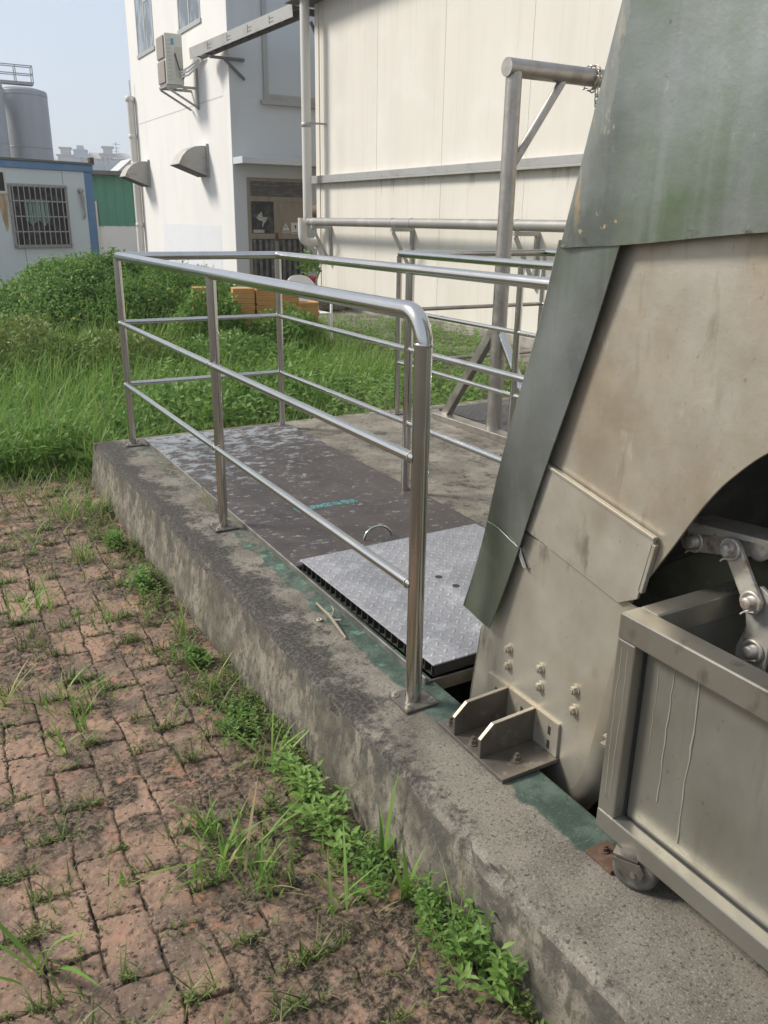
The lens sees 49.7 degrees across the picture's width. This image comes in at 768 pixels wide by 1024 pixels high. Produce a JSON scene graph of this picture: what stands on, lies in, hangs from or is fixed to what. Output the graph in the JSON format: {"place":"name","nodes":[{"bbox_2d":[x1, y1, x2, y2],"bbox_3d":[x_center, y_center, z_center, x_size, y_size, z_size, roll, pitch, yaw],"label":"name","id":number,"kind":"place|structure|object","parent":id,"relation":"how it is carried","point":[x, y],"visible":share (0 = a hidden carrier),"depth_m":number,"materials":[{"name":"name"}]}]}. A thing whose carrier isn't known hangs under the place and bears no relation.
{"place":"outdoors","nodes":[
{"label":"outdoors","id":0,"kind":"place"},
{"bbox_2d":[0,0,131,158],"label":"sky","id":1,"kind":"structure","parent":0,"point":[77,51],"materials":[{"name":"blue"}]},
{"bbox_2d":[187,482,214,510],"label":"dead grass","id":2,"kind":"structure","parent":0,"point":[208,501],"depth_m":3.86,"materials":[{"name":"plant"}]},
{"bbox_2d":[0,302,527,499],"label":"field","id":3,"kind":"structure","parent":0,"point":[374,405],"depth_m":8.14,"materials":[{"name":"plant"}]},
{"bbox_2d":[2,421,92,478],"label":"leafy weed","id":4,"kind":"object","parent":3,"relation":"on","point":[54,430],"visible":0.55,"depth_m":5.31,"materials":[{"name":"green plant"}]},
{"bbox_2d":[0,157,98,287],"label":"site cabin","id":5,"kind":"object","parent":3,"relation":"on","point":[47,208],"visible":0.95,"depth_m":14.42,"materials":[{"name":"metal"}]},
{"bbox_2d":[0,170,7,193],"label":"window","id":6,"kind":"structure","parent":5,"relation":"in","point":[3,184],"depth_m":13.79,"materials":[{"name":"white"}]},
{"bbox_2d":[7,183,73,247],"bbox_3d":[-5.939,-5.135,14.403,0.084,1.040,1.100,15,24,35],"label":"window","id":7,"kind":"structure","parent":5,"relation":"in","point":[39,213],"depth_m":14.39,"materials":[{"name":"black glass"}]},
{"bbox_2d":[0,304,107,396],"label":"shrub","id":8,"kind":"object","parent":3,"relation":"on","point":[23,333],"visible":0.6,"depth_m":7.62,"materials":[{"name":"green plant"}]},
{"bbox_2d":[0,243,237,346],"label":"leafy bush","id":9,"kind":"object","parent":3,"relation":"on","point":[82,287],"visible":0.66,"depth_m":9.46,"materials":[{"name":"green plant"}]},
{"bbox_2d":[38,322,200,392],"bbox_3d":[-2.589,-1.542,8.072,1.570,0.704,1.082,-10,22,-28],"label":"shrub","id":10,"kind":"object","parent":3,"relation":"on","point":[99,338],"visible":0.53,"depth_m":7.85,"materials":[{"name":"green plant"}]},
{"bbox_2d":[92,380,266,439],"bbox_3d":[-1.444,-0.745,6.090,1.341,0.529,0.952,-10,22,-28],"label":"leafy weed","id":11,"kind":"object","parent":3,"relation":"on","point":[205,392],"visible":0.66,"depth_m":5.96,"materials":[{"name":"green plant"}]},
{"bbox_2d":[166,285,240,349],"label":"shrub","id":12,"kind":"object","parent":3,"relation":"on","point":[190,301],"visible":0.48,"depth_m":8.98,"materials":[{"name":"green plant"}]},
{"bbox_2d":[207,292,248,345],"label":"dark shrub","id":13,"kind":"object","parent":3,"relation":"on","point":[228,307],"visible":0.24,"depth_m":9.30,"materials":[{"name":"green plant"}]},
{"bbox_2d":[154,325,302,375],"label":"shrub","id":14,"kind":"object","parent":3,"relation":"on","point":[241,341],"visible":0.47,"depth_m":8.45,"materials":[{"name":"green plant"}]},
{"bbox_2d":[0,314,523,473],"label":"broadleaf weeds","id":15,"kind":"object","parent":3,"relation":"on","point":[390,384],"visible":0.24,"depth_m":7.29,"materials":[{"name":"green plant"}]},
{"bbox_2d":[196,359,351,430],"bbox_3d":[-0.903,-0.961,6.725,1.301,0.583,1.120,-10,22,-28],"label":"leafy weed","id":16,"kind":"object","parent":3,"relation":"on","point":[272,384],"visible":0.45,"depth_m":6.58,"materials":[{"name":"green plant"}]},
{"bbox_2d":[239,300,331,353],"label":"shrub","id":17,"kind":"object","parent":3,"relation":"on","point":[269,326],"visible":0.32,"depth_m":9.49,"materials":[{"name":"green plant"}]},
{"bbox_2d":[283,310,319,359],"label":"climbing weed","id":18,"kind":"object","parent":3,"relation":"on","point":[290,326],"visible":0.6,"depth_m":9.34,"materials":[{"name":"green plant"}]},
{"bbox_2d":[288,275,333,345],"bbox_3d":[-0.980,-2.562,10.623,0.516,0.883,0.580,-10,22,-28],"label":"plastic chair","id":19,"kind":"object","parent":3,"relation":"on","point":[301,279],"visible":0.19,"depth_m":10.67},
{"bbox_2d":[0,460,539,1023],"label":"brick paving","id":20,"kind":"structure","parent":0,"point":[146,782],"depth_m":2.12,"materials":[{"name":"brick"}]},
{"bbox_2d":[0,658,40,709],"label":"grass tuft","id":21,"kind":"object","parent":20,"relation":"on","point":[9,696],"visible":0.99,"depth_m":2.82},
{"bbox_2d":[2,567,64,618],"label":"grass tuft","id":22,"kind":"object","parent":20,"relation":"on","point":[38,601],"visible":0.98,"depth_m":3.48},
{"bbox_2d":[1,518,77,555],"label":"grass tuft","id":23,"kind":"object","parent":20,"relation":"on","point":[31,541],"visible":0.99,"depth_m":4.16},
{"bbox_2d":[0,923,101,987],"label":"grass tuft","id":24,"kind":"object","parent":20,"relation":"on","point":[19,945],"visible":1,"depth_m":1.76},
{"bbox_2d":[34,718,83,756],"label":"grass tuft","id":25,"kind":"object","parent":20,"relation":"on","point":[63,749],"visible":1,"depth_m":2.54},
{"bbox_2d":[0,660,131,730],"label":"grass tuft","id":26,"kind":"object","parent":20,"relation":"on","point":[75,696],"visible":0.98,"depth_m":2.83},
{"bbox_2d":[25,477,116,530],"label":"grass tuft","id":27,"kind":"object","parent":20,"relation":"on","point":[90,504],"visible":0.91,"depth_m":4.54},
{"bbox_2d":[43,705,100,731],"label":"grass tuft","id":28,"kind":"object","parent":20,"relation":"on","point":[82,721],"visible":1,"depth_m":2.66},
{"bbox_2d":[66,536,99,563],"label":"grass tuft","id":29,"kind":"object","parent":20,"relation":"on","point":[84,551],"visible":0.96,"depth_m":3.99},
{"bbox_2d":[74,590,132,627],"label":"grass tuft","id":30,"kind":"object","parent":20,"relation":"on","point":[105,615],"visible":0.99,"depth_m":3.41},
{"bbox_2d":[102,526,125,554],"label":"leafy plant","id":31,"kind":"object","parent":20,"relation":"on","point":[109,541],"visible":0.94,"depth_m":4.13,"materials":[{"name":"green plant"}]},
{"bbox_2d":[98,870,130,885],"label":"grass tuft","id":32,"kind":"object","parent":20,"relation":"on","point":[122,880],"visible":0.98,"depth_m":2.01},
{"bbox_2d":[121,563,156,596],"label":"leafy plant","id":33,"kind":"object","parent":20,"relation":"on","point":[141,576],"visible":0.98,"depth_m":3.67,"materials":[{"name":"green plant"}]},
{"bbox_2d":[158,598,202,637],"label":"grass tuft","id":34,"kind":"object","parent":20,"relation":"on","point":[183,629],"visible":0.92,"depth_m":3.29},
{"bbox_2d":[158,790,221,848],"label":"grass tuft","id":35,"kind":"object","parent":20,"relation":"on","point":[213,829],"visible":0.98,"depth_m":2.17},
{"bbox_2d":[170,637,214,669],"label":"leafy plant","id":36,"kind":"object","parent":20,"relation":"on","point":[194,652],"visible":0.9,"depth_m":3.08,"materials":[{"name":"green plant"}]},
{"bbox_2d":[171,651,232,698],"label":"grass tuft","id":37,"kind":"object","parent":20,"relation":"on","point":[215,680],"visible":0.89,"depth_m":2.90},
{"bbox_2d":[109,779,309,898],"bbox_3d":[-0.408,0.822,2.017,0.533,0.175,0.264,-10,22,-28],"label":"grass tuft","id":38,"kind":"object","parent":20,"relation":"on","point":[239,850],"visible":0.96,"depth_m":2.07,"materials":[{"name":"plant"}]},
{"bbox_2d":[213,695,269,750],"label":"leafy plant","id":39,"kind":"object","parent":20,"relation":"on","point":[241,713],"visible":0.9,"depth_m":2.65,"materials":[{"name":"green plant"}]},
{"bbox_2d":[207,824,299,904],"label":"grass tuft","id":40,"kind":"object","parent":20,"relation":"on","point":[266,878],"visible":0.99,"depth_m":2.00,"materials":[{"name":"plant"}]},
{"bbox_2d":[222,702,308,776],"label":"grass tuft","id":41,"kind":"object","parent":20,"relation":"on","point":[271,750],"visible":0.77,"depth_m":2.49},
{"bbox_2d":[0,466,553,1023],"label":"weeds","id":42,"kind":"object","parent":20,"relation":"on","point":[520,1004],"visible":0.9,"depth_m":2.31,"materials":[{"name":"plant"}]},
{"bbox_2d":[264,735,362,860],"bbox_3d":[-0.216,0.774,2.257,0.204,0.136,0.512,-10,22,-28],"label":"leafy plant","id":43,"kind":"object","parent":20,"relation":"on","point":[304,782],"visible":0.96,"depth_m":2.23,"materials":[{"name":"green plant"}]},
{"bbox_2d":[294,821,382,919],"bbox_3d":[-0.129,0.837,1.912,0.254,0.175,0.229,-14,24,-37],"label":"grass tuft","id":44,"kind":"object","parent":20,"relation":"on","point":[331,893],"visible":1,"depth_m":1.93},
{"bbox_2d":[329,818,410,904],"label":"leafy plant","id":45,"kind":"object","parent":20,"relation":"on","point":[375,856],"visible":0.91,"depth_m":2.02,"materials":[{"name":"green plant"}]},
{"bbox_2d":[378,771,398,861],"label":"grass tuft","id":46,"kind":"object","parent":20,"relation":"on","point":[383,843],"visible":0.78,"depth_m":2.06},
{"bbox_2d":[374,840,432,899],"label":"grass tuft","id":47,"kind":"object","parent":20,"relation":"on","point":[408,883],"visible":0.96,"depth_m":1.93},
{"bbox_2d":[374,871,492,999],"bbox_3d":[0.096,0.893,1.808,0.169,0.135,0.346,-10,22,-28],"label":"leafy plant","id":48,"kind":"object","parent":20,"relation":"on","point":[428,896],"visible":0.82,"depth_m":1.79,"materials":[{"name":"green plant"}]},
{"bbox_2d":[408,848,475,945],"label":"grass tuft","id":49,"kind":"object","parent":20,"relation":"on","point":[451,899],"visible":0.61,"depth_m":1.78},
{"bbox_2d":[418,888,527,1009],"bbox_3d":[0.183,0.903,1.720,0.152,0.158,0.290,-10,22,-28],"label":"leafy plant","id":50,"kind":"object","parent":20,"relation":"on","point":[499,977],"visible":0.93,"depth_m":1.68,"materials":[{"name":"green plant"}]},
{"bbox_2d":[307,276,316,283],"bbox_3d":[-1.297,-4.016,14.565,0.230,0.235,0.230,-10,22,-28],"label":"flower pot","id":51,"kind":"object","parent":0,"point":[313,278],"visible":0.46,"depth_m":14.49,"materials":[{"name":"red plastic"}]},
{"bbox_2d":[295,249,321,278],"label":"pot plant","id":52,"kind":"object","parent":51,"relation":"in","point":[305,266],"visible":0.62,"depth_m":14.44,"materials":[{"name":"green plant"}]},
{"bbox_2d":[318,309,531,371],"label":"path","id":53,"kind":"structure","parent":0,"point":[525,358],"depth_m":12.25,"materials":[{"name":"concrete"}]},
{"bbox_2d":[318,301,344,309],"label":"concrete block","id":54,"kind":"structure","parent":53,"relation":"on","point":[324,306],"depth_m":14.54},
{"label":"hill","id":55,"kind":"structure","parent":0,"visible":0},
{"bbox_2d":[56,147,74,160],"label":"apartment block","id":56,"kind":"structure","parent":55,"relation":"on","point":[65,153],"depth_m":354.45,"materials":[{"name":"grey concrete"}]},
{"bbox_2d":[73,145,87,161],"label":"apartment block","id":57,"kind":"structure","parent":55,"relation":"on","point":[80,152],"depth_m":356.10,"materials":[{"name":"grey concrete"}]},
{"bbox_2d":[83,153,100,164],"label":"apartment block","id":58,"kind":"structure","parent":55,"relation":"on","point":[96,156],"depth_m":358.15,"materials":[{"name":"grey concrete"}]},
{"bbox_2d":[92,161,104,169],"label":"apartment block","id":59,"kind":"structure","parent":55,"relation":"on","point":[96,166],"depth_m":341.86,"materials":[{"name":"grey concrete"}]},
{"bbox_2d":[99,146,115,168],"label":"apartment block","id":60,"kind":"structure","parent":55,"relation":"on","point":[107,155],"depth_m":357.19,"materials":[{"name":"grey concrete"}]},
{"bbox_2d":[104,161,119,170],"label":"apartment block","id":61,"kind":"structure","parent":55,"relation":"on","point":[108,167],"depth_m":342.29,"materials":[{"name":"grey concrete"}]},
{"bbox_2d":[112,153,130,160],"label":"apartment block","id":62,"kind":"structure","parent":55,"relation":"on","point":[122,156],"depth_m":358.27,"materials":[{"name":"grey concrete"}]},
{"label":"clay tile","id":63,"kind":"object","parent":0,"visible":0},
{"bbox_2d":[300,309,317,311],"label":"clay tile","id":64,"kind":"object","parent":63,"relation":"on","point":[313,310],"visible":0.43,"depth_m":9.86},
{"bbox_2d":[298,307,318,309],"bbox_3d":[-0.928,-2.453,9.944,0.244,0.026,0.244,-4,20,-15],"label":"clay tile","id":65,"kind":"object","parent":64,"relation":"on","point":[306,308],"visible":0.43,"depth_m":9.83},
{"bbox_2d":[298,305,318,306],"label":"clay tile","id":66,"kind":"object","parent":65,"relation":"on","point":[308,305],"visible":0.36,"depth_m":9.83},
{"bbox_2d":[298,300,318,304],"bbox_3d":[-0.927,-2.504,9.918,0.244,0.026,0.244,-5,20,-16],"label":"clay tile","id":67,"kind":"object","parent":66,"relation":"on","point":[313,302],"visible":0.79,"depth_m":9.82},
{"label":"ground","id":68,"kind":"structure","parent":0,"visible":0},
{"bbox_2d":[0,83,10,156],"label":"silo","id":69,"kind":"object","parent":68,"relation":"on","point":[4,146],"visible":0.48,"depth_m":47.43,"materials":[{"name":"metal"}]},
{"bbox_2d":[3,86,53,159],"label":"silo","id":70,"kind":"object","parent":68,"relation":"on","point":[28,121],"visible":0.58,"depth_m":49.66,"materials":[{"name":"metal"}]},
{"bbox_2d":[0,63,33,86],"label":"railing","id":71,"kind":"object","parent":70,"relation":"on","point":[18,83],"visible":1,"depth_m":49.51,"materials":[{"name":"metal"}]},
{"bbox_2d":[91,170,137,256],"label":"green shed","id":72,"kind":"structure","parent":68,"relation":"on","point":[113,192],"depth_m":28.88,"materials":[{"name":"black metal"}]},
{"bbox_2d":[110,159,130,170],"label":"gabled house","id":73,"kind":"structure","parent":68,"relation":"on","point":[121,165],"depth_m":43.06,"materials":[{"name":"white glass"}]},
{"bbox_2d":[119,0,317,286],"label":"white building","id":74,"kind":"structure","parent":68,"relation":"on","point":[220,169],"depth_m":18.02,"materials":[{"name":"paint"}]},
{"bbox_2d":[134,0,154,58],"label":"window","id":75,"kind":"structure","parent":74,"relation":"in","point":[143,8],"depth_m":20.88,"materials":[{"name":"white glass"}]},
{"bbox_2d":[156,32,203,110],"bbox_3d":[-4.370,-9.521,17.930,0.729,1.435,1.206,-10,22,-28],"label":"air conditioner","id":76,"kind":"object","parent":74,"relation":"attached to","point":[171,74],"visible":0.94,"depth_m":17.87,"materials":[{"name":"white"}]},
{"bbox_2d":[177,0,200,33],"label":"window","id":77,"kind":"structure","parent":74,"relation":"in","point":[188,11],"depth_m":18.09,"materials":[{"name":"white glass"}]},
{"bbox_2d":[189,4,314,80],"bbox_3d":[-2.466,-8.918,15.906,3.803,0.952,0.715,17,25,39],"label":"cable tray","id":78,"kind":"object","parent":74,"relation":"attached to","point":[259,27],"visible":0.84,"depth_m":15.74,"materials":[{"name":"metal"}]},
{"bbox_2d":[246,177,306,279],"bbox_3d":[-2.300,-5.993,18.096,1.360,2.389,0.079,-10,22,-28],"label":"door","id":79,"kind":"structure","parent":74,"relation":"in","point":[274,205],"depth_m":17.98,"materials":[{"name":"black glass"}]},
{"bbox_2d":[260,0,314,108],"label":"window","id":80,"kind":"structure","parent":74,"relation":"in","point":[281,59],"depth_m":17.09,"materials":[{"name":"glass"}]},
{"bbox_2d":[92,397,767,1023],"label":"concrete platform","id":81,"kind":"structure","parent":68,"relation":"on","point":[584,931],"depth_m":2.11,"materials":[{"name":"concrete"}]},
{"bbox_2d":[144,438,473,688],"bbox_3d":[-0.261,-0.025,3.948,0.934,0.058,3.164,-10,22,-28],"label":"cover frame","id":82,"kind":"object","parent":81,"relation":"attached to","point":[454,678],"visible":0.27,"depth_m":2.88,"materials":[{"name":"metal"}]},
{"bbox_2d":[146,423,485,569],"bbox_3d":[-0.490,-0.198,4.317,0.920,0.096,2.213,-10,22,-28],"label":"pit cover","id":83,"kind":"object","parent":82,"relation":"on","point":[361,502],"visible":0.84,"depth_m":4.09,"materials":[{"name":"metal"}]},
{"bbox_2d":[300,524,484,676],"bbox_3d":[0.271,0.271,3.027,0.856,0.046,0.934,-10,22,-28],"label":"pit cover","id":84,"kind":"object","parent":82,"relation":"on","point":[373,596],"visible":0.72,"depth_m":2.94,"materials":[{"name":"metal"}]},
{"bbox_2d":[113,251,549,713],"bbox_3d":[0.040,-0.333,3.161,1.063,1.097,4.578,-10,22,-28],"label":"railing","id":85,"kind":"object","parent":81,"relation":"on","point":[413,696],"visible":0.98,"depth_m":3.28,"materials":[{"name":"metal"}]},
{"bbox_2d":[316,602,346,638],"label":"dry twig","id":86,"kind":"object","parent":81,"relation":"on","point":[330,616],"visible":1,"depth_m":2.79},
{"bbox_2d":[388,250,555,456],"bbox_3d":[1.567,-0.751,4.415,1.343,1.096,3.858,-10,22,-28],"label":"railing","id":87,"kind":"object","parent":81,"relation":"on","point":[486,257],"visible":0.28,"depth_m":5.10,"materials":[{"name":"metal"}]},
{"bbox_2d":[439,399,517,431],"bbox_3d":[1.242,-0.513,5.340,0.840,0.019,1.950,-10,22,-28],"label":"floor plate","id":88,"kind":"object","parent":81,"relation":"on","point":[476,412],"visible":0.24,"depth_m":5.81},
{"bbox_2d":[433,57,604,443],"bbox_3d":[1.246,-1.577,5.179,1.380,2.141,1.214,-10,22,-28],"label":"pipe gantry","id":89,"kind":"object","parent":81,"relation":"on","point":[515,71],"visible":0.42,"depth_m":4.83,"materials":[{"name":"metal"}]},
{"bbox_2d":[581,64,602,109],"bbox_3d":[1.220,-2.438,4.916,0.055,0.392,0.164,-10,22,-28],"label":"chain","id":90,"kind":"object","parent":89,"relation":"hanging from","point":[596,82],"visible":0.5,"depth_m":4.84,"materials":[{"name":"metal"}]},
{"bbox_2d":[586,840,614,874],"bbox_3d":[0.481,0.731,1.772,0.063,0.022,0.075,-10,22,-28],"label":"anchor plate","id":91,"kind":"object","parent":81,"relation":"on","point":[601,854],"visible":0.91,"depth_m":1.78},
{"bbox_2d":[438,0,767,817],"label":"inclined machine","id":92,"kind":"object","parent":81,"relation":"on","point":[632,472],"visible":0.98,"depth_m":1.68,"materials":[{"name":"metal"}]},
{"bbox_2d":[596,581,767,970],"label":"waste trolley","id":93,"kind":"object","parent":81,"relation":"on","point":[682,810],"visible":1,"depth_m":1.55,"materials":[{"name":"metal"}]},
{"bbox_2d":[285,0,621,348],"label":"warehouse","id":94,"kind":"structure","parent":68,"relation":"on","point":[409,101],"depth_m":11.91,"materials":[{"name":"metal"}]},
{"bbox_2d":[298,0,325,248],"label":"downpipe","id":95,"kind":"object","parent":94,"relation":"attached to","point":[309,209],"visible":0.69,"depth_m":14.78,"materials":[{"name":"white plastic"}]},
{"bbox_2d":[306,217,566,275],"bbox_3d":[2.929,-2.538,8.494,0.409,0.839,17.020,-10,22,-28],"label":"pipe","id":96,"kind":"object","parent":94,"relation":"attached to","point":[534,228],"depth_m":11.79,"materials":[{"name":"metal"}]},
{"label":"clay tile","id":97,"kind":"object","parent":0,"visible":0},
{"bbox_2d":[238,308,254,310],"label":"clay tile","id":98,"kind":"object","parent":97,"relation":"on","point":[247,309],"visible":0.43,"depth_m":9.60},
{"bbox_2d":[239,306,254,307],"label":"clay tile","id":99,"kind":"object","parent":98,"relation":"on","point":[247,307],"visible":0.43,"depth_m":9.59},
{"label":"clay tile","id":100,"kind":"object","parent":99,"relation":"on","visible":0},
{"bbox_2d":[233,301,254,302],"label":"clay tile","id":101,"kind":"object","parent":100,"relation":"on","point":[244,301],"visible":0.5,"depth_m":9.56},
{"bbox_2d":[234,298,254,300],"bbox_3d":[-1.650,-2.485,9.665,0.244,0.026,0.244,-5,20,-17],"label":"clay tile","id":102,"kind":"object","parent":101,"relation":"on","point":[246,299],"visible":0.5,"depth_m":9.56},
{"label":"clay tile","id":103,"kind":"object","parent":102,"relation":"on","visible":0},
{"bbox_2d":[233,293,254,295],"bbox_3d":[-1.646,-2.539,9.651,0.244,0.026,0.244,-5,20,-16],"label":"clay tile","id":104,"kind":"object","parent":103,"relation":"on","point":[244,294],"visible":0.57,"depth_m":9.54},
{"bbox_2d":[231,290,253,292],"bbox_3d":[-1.644,-2.565,9.641,0.244,0.026,0.244,-4,20,-14],"label":"clay tile","id":105,"kind":"object","parent":104,"relation":"on","point":[242,291],"visible":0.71,"depth_m":9.53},
{"bbox_2d":[231,287,253,290],"bbox_3d":[-1.645,-2.592,9.633,0.244,0.026,0.244,-5,20,-15],"label":"clay tile","id":106,"kind":"object","parent":105,"relation":"on","point":[241,289],"visible":0.93,"depth_m":9.53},
{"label":"clay tile","id":107,"kind":"object","parent":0,"visible":0},
{"bbox_2d":[255,309,272,312],"bbox_3d":[-1.402,-2.388,9.823,0.244,0.026,0.244,-5,20,-16],"label":"clay tile","id":108,"kind":"object","parent":107,"relation":"on","point":[257,311],"visible":0.36,"depth_m":9.70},
{"bbox_2d":[255,307,275,309],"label":"clay tile","id":109,"kind":"object","parent":108,"relation":"on","point":[264,308],"visible":0.29,"depth_m":9.70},
{"bbox_2d":[255,304,275,307],"bbox_3d":[-1.404,-2.441,9.805,0.244,0.026,0.244,-4,20,-14],"label":"clay tile","id":110,"kind":"object","parent":109,"relation":"on","point":[264,306],"visible":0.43,"depth_m":9.69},
{"bbox_2d":[255,302,275,304],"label":"clay tile","id":111,"kind":"object","parent":110,"relation":"on","point":[265,303],"visible":0.43,"depth_m":9.68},
{"bbox_2d":[255,300,275,302],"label":"clay tile","id":112,"kind":"object","parent":111,"relation":"on","point":[265,301],"visible":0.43,"depth_m":9.68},
{"bbox_2d":[255,297,275,299],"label":"clay tile","id":113,"kind":"object","parent":112,"relation":"on","point":[265,298],"visible":0.36,"depth_m":9.66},
{"bbox_2d":[255,295,274,297],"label":"clay tile","id":114,"kind":"object","parent":113,"relation":"on","point":[264,296],"visible":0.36,"depth_m":9.65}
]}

